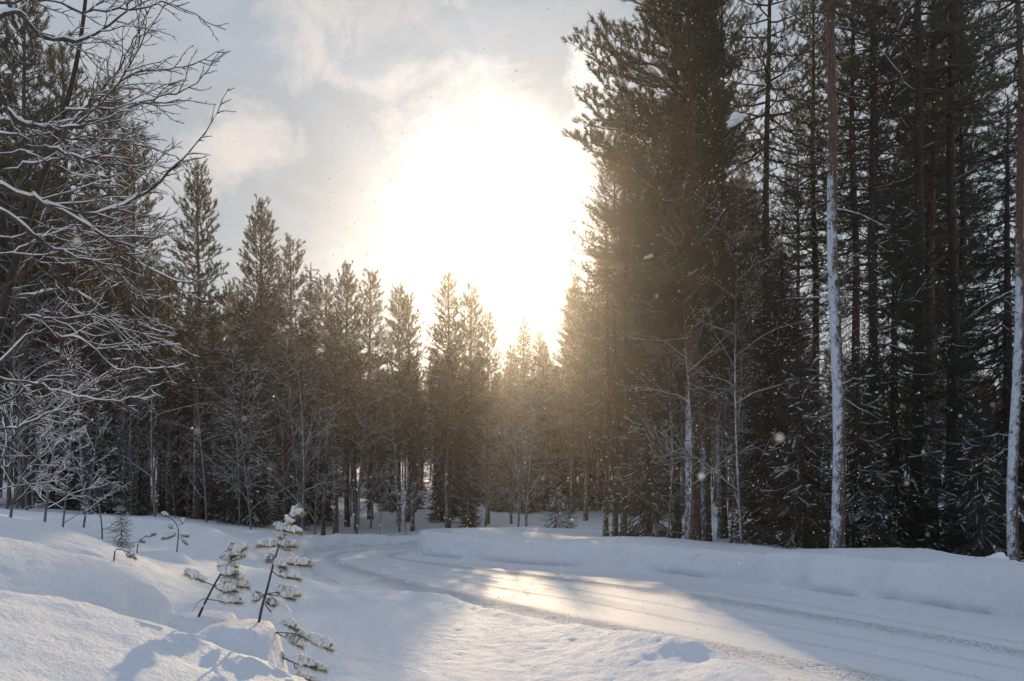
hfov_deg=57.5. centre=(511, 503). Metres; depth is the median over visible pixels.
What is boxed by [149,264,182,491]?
pine tree
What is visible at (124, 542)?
spruce sapling
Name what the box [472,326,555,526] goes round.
bare tree
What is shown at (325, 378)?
pine tree
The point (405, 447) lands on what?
pine tree
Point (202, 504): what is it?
spruce tree
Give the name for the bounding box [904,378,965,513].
bare tree
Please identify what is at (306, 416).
spruce tree
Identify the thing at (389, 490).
spruce tree
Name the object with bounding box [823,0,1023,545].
pine tree
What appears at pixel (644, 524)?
spruce tree
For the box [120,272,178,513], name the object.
pine tree
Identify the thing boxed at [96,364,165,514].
bare tree
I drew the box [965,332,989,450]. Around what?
pine tree
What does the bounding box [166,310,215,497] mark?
pine tree
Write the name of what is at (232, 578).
pine sapling
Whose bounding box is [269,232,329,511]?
pine tree
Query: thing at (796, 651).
road
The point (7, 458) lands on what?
bare tree
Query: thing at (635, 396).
pine tree
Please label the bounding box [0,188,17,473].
pine tree
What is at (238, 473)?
bare tree
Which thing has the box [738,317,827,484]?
bare tree
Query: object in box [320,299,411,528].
bare tree
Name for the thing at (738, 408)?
bare tree
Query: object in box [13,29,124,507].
pine tree
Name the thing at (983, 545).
spruce tree
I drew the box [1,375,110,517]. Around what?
bare shrub
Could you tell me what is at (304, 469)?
bare tree
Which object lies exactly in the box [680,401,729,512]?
bare tree
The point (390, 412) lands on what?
pine tree
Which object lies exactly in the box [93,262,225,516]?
bare tree
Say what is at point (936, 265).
pine tree
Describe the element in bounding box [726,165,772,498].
pine tree
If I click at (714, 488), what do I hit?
pine tree
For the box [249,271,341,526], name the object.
bare tree
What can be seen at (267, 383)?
pine tree
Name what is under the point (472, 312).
pine tree
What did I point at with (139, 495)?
spruce tree
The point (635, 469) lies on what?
bare tree
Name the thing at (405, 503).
bare shrub
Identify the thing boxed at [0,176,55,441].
pine tree
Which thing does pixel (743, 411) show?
bare tree
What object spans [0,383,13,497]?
bare tree
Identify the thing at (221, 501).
spruce tree
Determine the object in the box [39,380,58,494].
spruce tree
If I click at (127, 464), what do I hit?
spruce tree
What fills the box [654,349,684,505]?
pine tree
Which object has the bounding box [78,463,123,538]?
bare shrub
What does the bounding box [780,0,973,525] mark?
pine tree
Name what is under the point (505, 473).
bare tree
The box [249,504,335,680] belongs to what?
pine sapling
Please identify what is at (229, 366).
pine tree
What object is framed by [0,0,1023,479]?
sky
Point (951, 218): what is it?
pine tree
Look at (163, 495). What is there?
spruce tree
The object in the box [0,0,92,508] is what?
pine tree
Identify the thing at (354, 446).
pine tree
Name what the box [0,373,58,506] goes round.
bare tree
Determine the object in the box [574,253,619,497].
pine tree
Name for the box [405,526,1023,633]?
snow bank
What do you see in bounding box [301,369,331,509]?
spruce tree
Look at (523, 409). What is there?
spruce tree
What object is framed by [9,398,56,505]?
bare tree
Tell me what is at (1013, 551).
pine tree
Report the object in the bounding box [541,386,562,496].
pine tree
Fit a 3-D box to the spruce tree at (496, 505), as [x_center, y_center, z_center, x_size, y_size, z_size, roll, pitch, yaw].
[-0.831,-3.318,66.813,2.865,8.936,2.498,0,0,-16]
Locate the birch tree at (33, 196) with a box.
[0,0,234,429]
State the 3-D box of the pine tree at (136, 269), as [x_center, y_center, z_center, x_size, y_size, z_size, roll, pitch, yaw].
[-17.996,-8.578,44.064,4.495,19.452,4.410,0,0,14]
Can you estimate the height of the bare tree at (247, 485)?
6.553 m
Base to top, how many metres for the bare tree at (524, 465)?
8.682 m
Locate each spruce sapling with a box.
[107,508,138,549]
[540,479,575,528]
[562,505,578,527]
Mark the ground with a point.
(72, 608)
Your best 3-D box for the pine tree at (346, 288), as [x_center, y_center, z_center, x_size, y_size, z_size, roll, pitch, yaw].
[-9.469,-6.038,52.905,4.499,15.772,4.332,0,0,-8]
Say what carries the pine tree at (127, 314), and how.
on the ground
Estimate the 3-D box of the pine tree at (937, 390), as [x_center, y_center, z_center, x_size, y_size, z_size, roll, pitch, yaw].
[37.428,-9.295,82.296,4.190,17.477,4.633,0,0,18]
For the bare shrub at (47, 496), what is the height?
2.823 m
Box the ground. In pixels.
[0,472,1023,680]
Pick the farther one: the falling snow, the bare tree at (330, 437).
the bare tree at (330, 437)
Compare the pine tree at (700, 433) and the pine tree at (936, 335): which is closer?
the pine tree at (936, 335)
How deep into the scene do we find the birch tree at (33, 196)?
7.19 m
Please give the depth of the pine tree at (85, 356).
57.45 m
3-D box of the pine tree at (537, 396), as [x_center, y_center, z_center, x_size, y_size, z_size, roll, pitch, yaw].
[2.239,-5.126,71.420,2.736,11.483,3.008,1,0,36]
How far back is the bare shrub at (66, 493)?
17.98 m
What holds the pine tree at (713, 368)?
on the ground
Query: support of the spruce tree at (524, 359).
on the ground
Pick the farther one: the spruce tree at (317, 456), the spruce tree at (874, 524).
the spruce tree at (317, 456)
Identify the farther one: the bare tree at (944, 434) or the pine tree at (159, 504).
the pine tree at (159, 504)
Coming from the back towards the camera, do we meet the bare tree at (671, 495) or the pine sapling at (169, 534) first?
the bare tree at (671, 495)
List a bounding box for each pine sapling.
[113,549,138,560]
[136,530,156,553]
[159,511,190,551]
[183,541,251,620]
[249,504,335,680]
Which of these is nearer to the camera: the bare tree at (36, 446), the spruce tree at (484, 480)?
the bare tree at (36, 446)
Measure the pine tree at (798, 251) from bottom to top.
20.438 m
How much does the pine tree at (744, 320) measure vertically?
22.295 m
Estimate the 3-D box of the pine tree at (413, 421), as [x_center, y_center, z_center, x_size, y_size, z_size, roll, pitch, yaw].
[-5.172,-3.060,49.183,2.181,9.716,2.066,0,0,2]
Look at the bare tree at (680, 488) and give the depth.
31.80 m
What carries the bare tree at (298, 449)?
on the ground
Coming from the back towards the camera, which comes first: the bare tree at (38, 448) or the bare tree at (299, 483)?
the bare tree at (38, 448)
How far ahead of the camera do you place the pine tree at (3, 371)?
41.68 m
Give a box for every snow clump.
[272,604,291,622]
[643,254,652,258]
[726,112,745,126]
[986,552,1008,559]
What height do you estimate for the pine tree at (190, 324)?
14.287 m
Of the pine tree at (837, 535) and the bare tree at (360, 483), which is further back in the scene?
the bare tree at (360, 483)
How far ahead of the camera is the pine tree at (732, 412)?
65.42 m
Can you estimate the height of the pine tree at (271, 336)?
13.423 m
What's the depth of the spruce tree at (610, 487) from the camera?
65.33 m
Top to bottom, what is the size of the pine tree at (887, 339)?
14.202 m
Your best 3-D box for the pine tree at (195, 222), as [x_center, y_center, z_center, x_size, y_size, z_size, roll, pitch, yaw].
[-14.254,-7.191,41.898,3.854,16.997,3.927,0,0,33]
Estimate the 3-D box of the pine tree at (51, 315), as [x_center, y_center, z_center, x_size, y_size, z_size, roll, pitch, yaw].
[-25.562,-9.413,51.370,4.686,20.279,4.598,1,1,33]
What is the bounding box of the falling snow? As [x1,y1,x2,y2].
[45,0,1022,680]
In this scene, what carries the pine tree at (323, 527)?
on the ground
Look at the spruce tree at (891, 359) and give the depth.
24.16 m
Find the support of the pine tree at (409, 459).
on the ground
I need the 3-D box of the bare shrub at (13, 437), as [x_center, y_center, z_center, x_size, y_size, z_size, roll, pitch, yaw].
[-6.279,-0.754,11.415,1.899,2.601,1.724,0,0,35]
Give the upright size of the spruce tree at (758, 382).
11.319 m
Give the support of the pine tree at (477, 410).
on the ground
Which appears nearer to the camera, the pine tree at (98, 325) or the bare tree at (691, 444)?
the bare tree at (691, 444)
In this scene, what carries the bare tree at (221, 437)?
on the ground
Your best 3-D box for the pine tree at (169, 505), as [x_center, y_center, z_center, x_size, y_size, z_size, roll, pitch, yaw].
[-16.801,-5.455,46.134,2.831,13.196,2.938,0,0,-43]
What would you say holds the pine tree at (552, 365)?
on the ground
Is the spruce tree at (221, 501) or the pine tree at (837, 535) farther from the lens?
the spruce tree at (221, 501)
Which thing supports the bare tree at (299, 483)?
on the ground
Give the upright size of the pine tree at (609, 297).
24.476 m
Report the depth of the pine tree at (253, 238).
46.73 m
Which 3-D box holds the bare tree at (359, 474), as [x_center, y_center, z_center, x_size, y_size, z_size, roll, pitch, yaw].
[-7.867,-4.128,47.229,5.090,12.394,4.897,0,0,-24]
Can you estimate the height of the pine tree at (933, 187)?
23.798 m
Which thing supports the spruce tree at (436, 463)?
on the ground
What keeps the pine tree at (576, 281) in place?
on the ground
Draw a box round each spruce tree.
[30,385,55,499]
[32,445,44,502]
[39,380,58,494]
[49,403,92,510]
[70,372,90,502]
[80,341,132,514]
[116,390,145,505]
[121,415,156,515]
[155,431,166,510]
[160,356,192,516]
[179,299,237,518]
[187,420,215,519]
[209,293,287,527]
[213,413,235,517]
[216,452,233,520]
[268,371,314,530]
[288,263,343,524]
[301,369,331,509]
[320,333,351,494]
[360,406,385,502]
[375,417,404,511]
[402,410,429,509]
[425,412,458,522]
[431,402,461,498]
[437,372,468,515]
[451,340,492,504]
[457,423,482,527]
[481,396,517,511]
[482,381,512,504]
[508,314,536,462]
[514,384,545,510]
[514,399,545,513]
[533,367,569,511]
[543,381,569,505]
[558,283,611,510]
[597,268,665,513]
[604,366,684,538]
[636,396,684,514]
[713,248,829,540]
[716,233,847,546]
[738,333,860,548]
[753,298,832,526]
[800,334,925,548]
[813,159,977,554]
[846,439,905,547]
[878,410,907,508]
[905,88,1023,559]
[933,388,1023,561]
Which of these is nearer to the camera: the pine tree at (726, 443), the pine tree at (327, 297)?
the pine tree at (327, 297)
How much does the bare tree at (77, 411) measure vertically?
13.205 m
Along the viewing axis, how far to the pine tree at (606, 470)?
35.91 m
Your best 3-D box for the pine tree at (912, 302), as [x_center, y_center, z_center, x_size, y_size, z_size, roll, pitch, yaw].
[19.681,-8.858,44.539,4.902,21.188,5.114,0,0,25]
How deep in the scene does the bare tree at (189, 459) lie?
50.00 m
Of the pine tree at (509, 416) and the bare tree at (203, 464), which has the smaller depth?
the bare tree at (203, 464)
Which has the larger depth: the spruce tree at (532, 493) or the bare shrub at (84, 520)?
the spruce tree at (532, 493)
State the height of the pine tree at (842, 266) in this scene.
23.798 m
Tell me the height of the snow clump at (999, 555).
0.253 m
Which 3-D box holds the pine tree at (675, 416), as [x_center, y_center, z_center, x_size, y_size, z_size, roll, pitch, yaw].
[5.917,-8.461,33.234,4.980,20.634,4.773,0,0,-34]
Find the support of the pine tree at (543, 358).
on the ground
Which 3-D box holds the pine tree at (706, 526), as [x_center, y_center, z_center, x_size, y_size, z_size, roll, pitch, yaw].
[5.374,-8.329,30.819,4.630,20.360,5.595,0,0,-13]
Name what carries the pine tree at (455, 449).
on the ground
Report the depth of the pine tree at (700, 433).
62.10 m
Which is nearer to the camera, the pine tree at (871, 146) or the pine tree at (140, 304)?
the pine tree at (871, 146)
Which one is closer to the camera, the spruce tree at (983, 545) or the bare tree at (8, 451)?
the spruce tree at (983, 545)
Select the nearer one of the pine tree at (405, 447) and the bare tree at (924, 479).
the bare tree at (924, 479)
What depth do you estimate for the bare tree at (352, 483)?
57.29 m
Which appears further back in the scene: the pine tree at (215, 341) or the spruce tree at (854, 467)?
the pine tree at (215, 341)
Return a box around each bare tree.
[0,176,77,508]
[0,241,101,509]
[0,325,61,479]
[0,340,56,505]
[0,346,57,475]
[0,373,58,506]
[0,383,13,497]
[0,392,39,485]
[3,370,59,507]
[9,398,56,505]
[11,185,183,514]
[11,337,88,485]
[29,283,95,475]
[31,262,137,502]
[32,319,125,492]
[44,340,125,511]
[72,366,145,492]
[72,369,123,507]
[87,329,176,509]
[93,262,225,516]
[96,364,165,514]
[104,390,150,503]
[114,381,176,501]
[117,411,188,511]
[128,406,206,516]
[136,339,219,517]
[162,312,240,522]
[183,370,297,529]
[187,323,289,525]
[188,321,282,522]
[201,292,310,497]
[207,307,301,526]
[209,350,277,514]
[238,296,351,534]
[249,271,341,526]
[260,363,321,522]
[290,387,353,534]
[298,335,365,500]
[319,300,409,533]
[319,421,382,505]
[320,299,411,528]
[326,351,376,516]
[339,422,379,525]
[339,437,372,503]
[354,305,455,531]
[378,403,415,513]
[396,419,460,516]
[415,327,479,514]
[451,375,521,525]
[451,413,528,526]
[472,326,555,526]
[477,309,568,526]
[485,414,532,514]
[496,374,565,516]
[593,411,670,527]
[609,331,719,537]
[616,173,768,539]
[650,432,716,537]
[655,169,856,543]
[678,327,768,540]
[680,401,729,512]
[699,305,764,536]
[700,282,796,533]
[711,308,803,530]
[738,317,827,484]
[770,259,886,488]
[890,421,940,527]
[904,308,1020,549]
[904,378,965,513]
[923,369,988,505]
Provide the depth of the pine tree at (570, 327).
64.18 m
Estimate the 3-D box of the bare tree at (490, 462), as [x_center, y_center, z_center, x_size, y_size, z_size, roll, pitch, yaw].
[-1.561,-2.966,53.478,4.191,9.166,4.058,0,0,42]
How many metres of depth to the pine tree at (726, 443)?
79.35 m
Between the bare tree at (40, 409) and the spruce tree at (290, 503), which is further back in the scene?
the spruce tree at (290, 503)
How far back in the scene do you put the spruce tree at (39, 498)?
54.39 m
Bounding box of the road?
[300,540,1023,680]
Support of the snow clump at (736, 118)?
on the pine tree at (688, 208)
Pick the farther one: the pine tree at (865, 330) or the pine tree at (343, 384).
the pine tree at (343, 384)
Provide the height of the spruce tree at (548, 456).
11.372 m
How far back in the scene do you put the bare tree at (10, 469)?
36.28 m
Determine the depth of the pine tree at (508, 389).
69.80 m
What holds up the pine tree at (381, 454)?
on the ground
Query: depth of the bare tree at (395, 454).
49.34 m
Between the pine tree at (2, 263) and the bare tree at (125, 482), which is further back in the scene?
the bare tree at (125, 482)
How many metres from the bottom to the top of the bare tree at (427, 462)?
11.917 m
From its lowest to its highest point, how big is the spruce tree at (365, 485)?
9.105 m
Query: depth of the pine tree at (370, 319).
56.86 m
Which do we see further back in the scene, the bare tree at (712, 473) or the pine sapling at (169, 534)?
the bare tree at (712, 473)
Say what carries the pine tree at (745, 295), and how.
on the ground
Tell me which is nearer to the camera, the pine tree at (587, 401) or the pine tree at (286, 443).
the pine tree at (286, 443)
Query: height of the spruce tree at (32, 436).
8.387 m
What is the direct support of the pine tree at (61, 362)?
on the ground
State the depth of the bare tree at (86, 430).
45.02 m
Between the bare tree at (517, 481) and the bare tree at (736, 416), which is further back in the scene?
the bare tree at (517, 481)
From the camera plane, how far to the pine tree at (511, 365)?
83.84 m
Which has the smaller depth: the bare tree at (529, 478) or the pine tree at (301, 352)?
the bare tree at (529, 478)
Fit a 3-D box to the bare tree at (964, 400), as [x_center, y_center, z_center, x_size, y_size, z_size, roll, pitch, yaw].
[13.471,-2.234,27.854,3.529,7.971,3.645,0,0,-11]
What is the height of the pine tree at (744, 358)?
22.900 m
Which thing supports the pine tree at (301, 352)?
on the ground
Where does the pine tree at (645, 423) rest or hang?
on the ground
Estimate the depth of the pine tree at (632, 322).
62.34 m
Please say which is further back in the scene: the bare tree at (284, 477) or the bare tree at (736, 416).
the bare tree at (284, 477)
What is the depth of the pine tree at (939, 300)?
37.76 m
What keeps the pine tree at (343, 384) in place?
on the ground
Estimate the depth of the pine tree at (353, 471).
61.77 m
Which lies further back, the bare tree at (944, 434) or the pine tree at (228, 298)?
the pine tree at (228, 298)
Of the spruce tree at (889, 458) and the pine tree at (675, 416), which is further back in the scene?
the spruce tree at (889, 458)
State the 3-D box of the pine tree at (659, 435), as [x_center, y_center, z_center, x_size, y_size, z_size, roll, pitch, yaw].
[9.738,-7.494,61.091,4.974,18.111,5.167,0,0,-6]
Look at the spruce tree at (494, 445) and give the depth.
72.09 m
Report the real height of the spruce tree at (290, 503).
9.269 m
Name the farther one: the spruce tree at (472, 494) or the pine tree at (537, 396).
the pine tree at (537, 396)
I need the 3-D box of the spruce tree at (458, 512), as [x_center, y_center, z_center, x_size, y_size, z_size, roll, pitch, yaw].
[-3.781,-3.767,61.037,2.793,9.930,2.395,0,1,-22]
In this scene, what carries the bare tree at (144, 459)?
on the ground
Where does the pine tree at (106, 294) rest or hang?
on the ground
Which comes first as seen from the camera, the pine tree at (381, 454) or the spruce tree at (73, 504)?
the spruce tree at (73, 504)
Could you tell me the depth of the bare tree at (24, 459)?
36.90 m
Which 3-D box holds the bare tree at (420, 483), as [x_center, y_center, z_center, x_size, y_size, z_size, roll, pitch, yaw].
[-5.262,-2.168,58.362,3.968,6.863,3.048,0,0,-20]
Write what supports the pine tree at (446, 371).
on the ground
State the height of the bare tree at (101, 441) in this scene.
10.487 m
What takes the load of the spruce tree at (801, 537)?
on the ground
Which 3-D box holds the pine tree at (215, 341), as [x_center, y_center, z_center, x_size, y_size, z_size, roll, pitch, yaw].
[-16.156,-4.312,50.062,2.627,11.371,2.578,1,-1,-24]
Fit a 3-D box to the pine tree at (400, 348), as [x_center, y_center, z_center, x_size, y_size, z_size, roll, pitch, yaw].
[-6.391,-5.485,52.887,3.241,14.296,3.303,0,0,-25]
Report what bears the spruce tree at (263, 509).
on the ground
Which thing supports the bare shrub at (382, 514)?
on the ground
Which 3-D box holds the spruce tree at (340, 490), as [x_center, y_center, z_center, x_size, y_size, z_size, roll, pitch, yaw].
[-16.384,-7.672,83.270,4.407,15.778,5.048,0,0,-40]
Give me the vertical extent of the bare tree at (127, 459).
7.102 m
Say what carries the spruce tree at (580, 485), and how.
on the ground
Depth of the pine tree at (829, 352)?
59.12 m
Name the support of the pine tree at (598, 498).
on the ground
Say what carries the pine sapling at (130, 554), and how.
on the ground
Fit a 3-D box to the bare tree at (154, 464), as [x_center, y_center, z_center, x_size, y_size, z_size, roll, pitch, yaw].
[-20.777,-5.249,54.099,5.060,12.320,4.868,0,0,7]
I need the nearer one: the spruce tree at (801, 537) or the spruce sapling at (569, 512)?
the spruce tree at (801, 537)
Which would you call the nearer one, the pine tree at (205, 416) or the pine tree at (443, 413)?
the pine tree at (205, 416)
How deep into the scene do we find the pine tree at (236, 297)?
66.38 m
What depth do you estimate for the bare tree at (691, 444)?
26.39 m
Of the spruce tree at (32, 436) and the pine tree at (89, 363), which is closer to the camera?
the pine tree at (89, 363)
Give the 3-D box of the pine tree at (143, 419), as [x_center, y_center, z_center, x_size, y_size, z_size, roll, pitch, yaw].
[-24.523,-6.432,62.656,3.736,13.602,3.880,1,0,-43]
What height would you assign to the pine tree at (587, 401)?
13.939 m
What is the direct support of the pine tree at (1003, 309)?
on the ground
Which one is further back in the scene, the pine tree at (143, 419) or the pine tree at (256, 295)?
the pine tree at (256, 295)
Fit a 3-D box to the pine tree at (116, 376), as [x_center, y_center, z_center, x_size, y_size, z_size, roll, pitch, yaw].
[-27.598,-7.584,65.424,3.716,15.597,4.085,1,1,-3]
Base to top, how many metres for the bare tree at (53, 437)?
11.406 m
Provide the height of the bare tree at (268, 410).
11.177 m
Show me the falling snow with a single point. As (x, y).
(555, 246)
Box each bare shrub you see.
[0,339,107,491]
[0,377,128,521]
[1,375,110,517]
[17,420,104,526]
[37,404,130,527]
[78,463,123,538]
[362,490,399,533]
[386,475,431,534]
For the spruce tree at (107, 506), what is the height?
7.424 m
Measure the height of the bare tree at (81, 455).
13.381 m
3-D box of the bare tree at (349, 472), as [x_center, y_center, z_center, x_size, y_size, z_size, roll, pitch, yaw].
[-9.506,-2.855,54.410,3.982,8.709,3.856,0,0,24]
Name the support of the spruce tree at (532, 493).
on the ground
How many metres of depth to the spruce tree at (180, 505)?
52.43 m
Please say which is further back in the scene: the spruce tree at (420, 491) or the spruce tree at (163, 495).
the spruce tree at (420, 491)
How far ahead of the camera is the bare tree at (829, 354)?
29.53 m
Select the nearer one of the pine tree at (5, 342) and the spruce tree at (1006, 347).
the spruce tree at (1006, 347)
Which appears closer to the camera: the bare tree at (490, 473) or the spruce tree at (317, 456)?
the bare tree at (490, 473)
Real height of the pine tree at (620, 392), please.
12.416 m
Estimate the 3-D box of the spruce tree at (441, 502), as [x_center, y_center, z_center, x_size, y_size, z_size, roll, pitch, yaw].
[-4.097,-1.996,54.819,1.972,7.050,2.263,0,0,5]
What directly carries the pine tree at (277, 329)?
on the ground
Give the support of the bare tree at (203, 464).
on the ground
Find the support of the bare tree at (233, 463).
on the ground
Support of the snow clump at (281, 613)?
on the pine sapling at (298, 636)
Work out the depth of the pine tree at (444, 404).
71.79 m
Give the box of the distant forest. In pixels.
[0,344,1023,490]
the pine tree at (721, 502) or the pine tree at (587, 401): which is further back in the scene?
the pine tree at (587, 401)
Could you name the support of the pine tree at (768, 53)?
on the ground
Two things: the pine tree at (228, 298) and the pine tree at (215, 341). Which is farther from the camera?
the pine tree at (228, 298)
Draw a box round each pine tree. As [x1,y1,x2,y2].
[0,0,55,392]
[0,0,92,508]
[0,125,61,503]
[0,175,61,508]
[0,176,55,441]
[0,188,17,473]
[9,153,89,505]
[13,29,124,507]
[16,208,81,508]
[33,259,90,482]
[58,72,157,512]
[60,246,120,509]
[74,192,124,485]
[78,243,115,491]
[80,114,177,511]
[100,292,129,497]
[103,248,130,493]
[112,289,166,506]
[119,318,164,481]
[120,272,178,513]
[136,306,190,512]
[147,260,195,515]
[149,157,236,518]
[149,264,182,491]
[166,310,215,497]
[176,281,220,509]
[187,320,227,520]
[208,353,243,518]
[212,280,240,389]
[216,193,309,518]
[221,282,246,359]
[233,318,278,511]
[243,284,288,518]
[250,272,279,447]
[267,299,296,519]
[268,365,307,514]
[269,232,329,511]
[282,320,314,443]
[295,273,350,512]
[306,362,342,535]
[307,310,358,533]
[311,260,383,526]
[337,328,367,476]
[337,350,377,531]
[339,410,366,512]
[348,268,396,518]
[356,396,388,501]
[369,283,421,525]
[374,377,396,508]
[379,379,397,473]
[382,291,430,521]
[393,353,433,530]
[395,359,428,493]
[406,411,426,512]
[415,271,478,527]
[430,349,459,461]
[434,354,461,463]
[435,337,465,406]
[441,281,505,523]
[449,388,481,523]
[459,372,484,517]
[461,398,486,479]
[468,309,508,523]
[493,398,527,523]
[494,342,527,473]
[497,371,525,473]
[526,329,551,408]
[528,362,559,500]
[536,359,566,433]
[541,284,601,513]
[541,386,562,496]
[553,276,596,489]
[558,308,605,520]
[559,0,753,540]
[559,139,649,536]
[563,178,639,536]
[566,89,660,532]
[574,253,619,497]
[577,289,612,510]
[592,208,622,490]
[597,236,654,514]
[597,323,641,486]
[601,4,750,538]
[610,0,751,541]
[610,140,716,530]
[612,247,669,508]
[617,248,684,521]
[629,302,683,517]
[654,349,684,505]
[656,0,809,538]
[660,278,734,489]
[683,306,731,517]
[700,390,729,506]
[703,0,857,544]
[710,206,762,512]
[711,401,727,501]
[712,175,762,509]
[712,399,729,498]
[724,189,794,519]
[724,220,774,486]
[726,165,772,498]
[740,0,887,519]
[745,95,849,416]
[770,0,944,527]
[774,0,890,547]
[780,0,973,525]
[788,0,981,452]
[819,299,864,401]
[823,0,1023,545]
[837,0,1017,542]
[842,0,1023,547]
[845,313,890,474]
[862,0,1010,457]
[876,0,1017,544]
[878,320,907,490]
[882,133,945,527]
[884,103,965,519]
[887,209,967,457]
[906,0,1023,561]
[924,338,946,425]
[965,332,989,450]
[984,249,1023,381]
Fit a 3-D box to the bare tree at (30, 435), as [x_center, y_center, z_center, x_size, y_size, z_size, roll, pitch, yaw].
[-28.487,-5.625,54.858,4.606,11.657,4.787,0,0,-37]
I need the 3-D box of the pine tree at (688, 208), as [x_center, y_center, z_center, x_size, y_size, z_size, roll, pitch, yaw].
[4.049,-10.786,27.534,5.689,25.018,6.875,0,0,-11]
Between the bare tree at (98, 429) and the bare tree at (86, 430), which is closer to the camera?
the bare tree at (86, 430)
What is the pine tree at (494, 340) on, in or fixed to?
on the ground
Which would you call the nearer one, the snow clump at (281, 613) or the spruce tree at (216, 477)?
the snow clump at (281, 613)
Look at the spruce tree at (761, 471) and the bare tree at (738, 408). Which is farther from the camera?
the bare tree at (738, 408)
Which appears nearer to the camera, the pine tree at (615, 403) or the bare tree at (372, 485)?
the pine tree at (615, 403)
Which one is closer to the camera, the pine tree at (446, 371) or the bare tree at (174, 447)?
the bare tree at (174, 447)
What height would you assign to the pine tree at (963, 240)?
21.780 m
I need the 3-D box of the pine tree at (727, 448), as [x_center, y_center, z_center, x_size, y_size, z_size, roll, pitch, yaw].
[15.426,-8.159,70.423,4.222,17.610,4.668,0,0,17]
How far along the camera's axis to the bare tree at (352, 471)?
58.76 m
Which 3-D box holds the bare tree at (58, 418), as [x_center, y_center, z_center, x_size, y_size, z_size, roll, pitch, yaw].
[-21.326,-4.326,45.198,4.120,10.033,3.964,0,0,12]
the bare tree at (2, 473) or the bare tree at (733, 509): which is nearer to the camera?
the bare tree at (733, 509)
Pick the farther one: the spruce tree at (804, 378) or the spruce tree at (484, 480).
the spruce tree at (484, 480)
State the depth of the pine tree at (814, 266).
33.88 m
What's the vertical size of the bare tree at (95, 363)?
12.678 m
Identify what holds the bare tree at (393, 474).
on the ground
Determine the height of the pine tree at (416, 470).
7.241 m
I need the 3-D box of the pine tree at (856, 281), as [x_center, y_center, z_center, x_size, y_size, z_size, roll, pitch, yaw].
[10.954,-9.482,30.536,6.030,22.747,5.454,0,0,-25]
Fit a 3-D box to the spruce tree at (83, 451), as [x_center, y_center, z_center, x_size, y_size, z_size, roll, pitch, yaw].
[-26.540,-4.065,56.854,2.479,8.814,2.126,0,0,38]
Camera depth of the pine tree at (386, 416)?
66.47 m
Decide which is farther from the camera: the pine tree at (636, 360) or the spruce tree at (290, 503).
the spruce tree at (290, 503)
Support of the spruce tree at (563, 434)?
on the ground
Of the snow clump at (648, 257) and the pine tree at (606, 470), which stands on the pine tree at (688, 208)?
the snow clump at (648, 257)
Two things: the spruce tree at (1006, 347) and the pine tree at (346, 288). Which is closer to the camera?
the spruce tree at (1006, 347)
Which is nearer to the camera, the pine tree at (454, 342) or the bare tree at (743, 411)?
the bare tree at (743, 411)
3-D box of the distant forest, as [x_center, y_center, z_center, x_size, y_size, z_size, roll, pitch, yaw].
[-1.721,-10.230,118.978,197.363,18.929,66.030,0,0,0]
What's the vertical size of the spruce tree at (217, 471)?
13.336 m
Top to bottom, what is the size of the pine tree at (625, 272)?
16.507 m
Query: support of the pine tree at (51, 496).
on the ground
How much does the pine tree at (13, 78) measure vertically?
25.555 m
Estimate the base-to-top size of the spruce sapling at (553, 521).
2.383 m
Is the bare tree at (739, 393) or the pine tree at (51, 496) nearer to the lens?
the bare tree at (739, 393)
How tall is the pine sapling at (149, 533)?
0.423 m

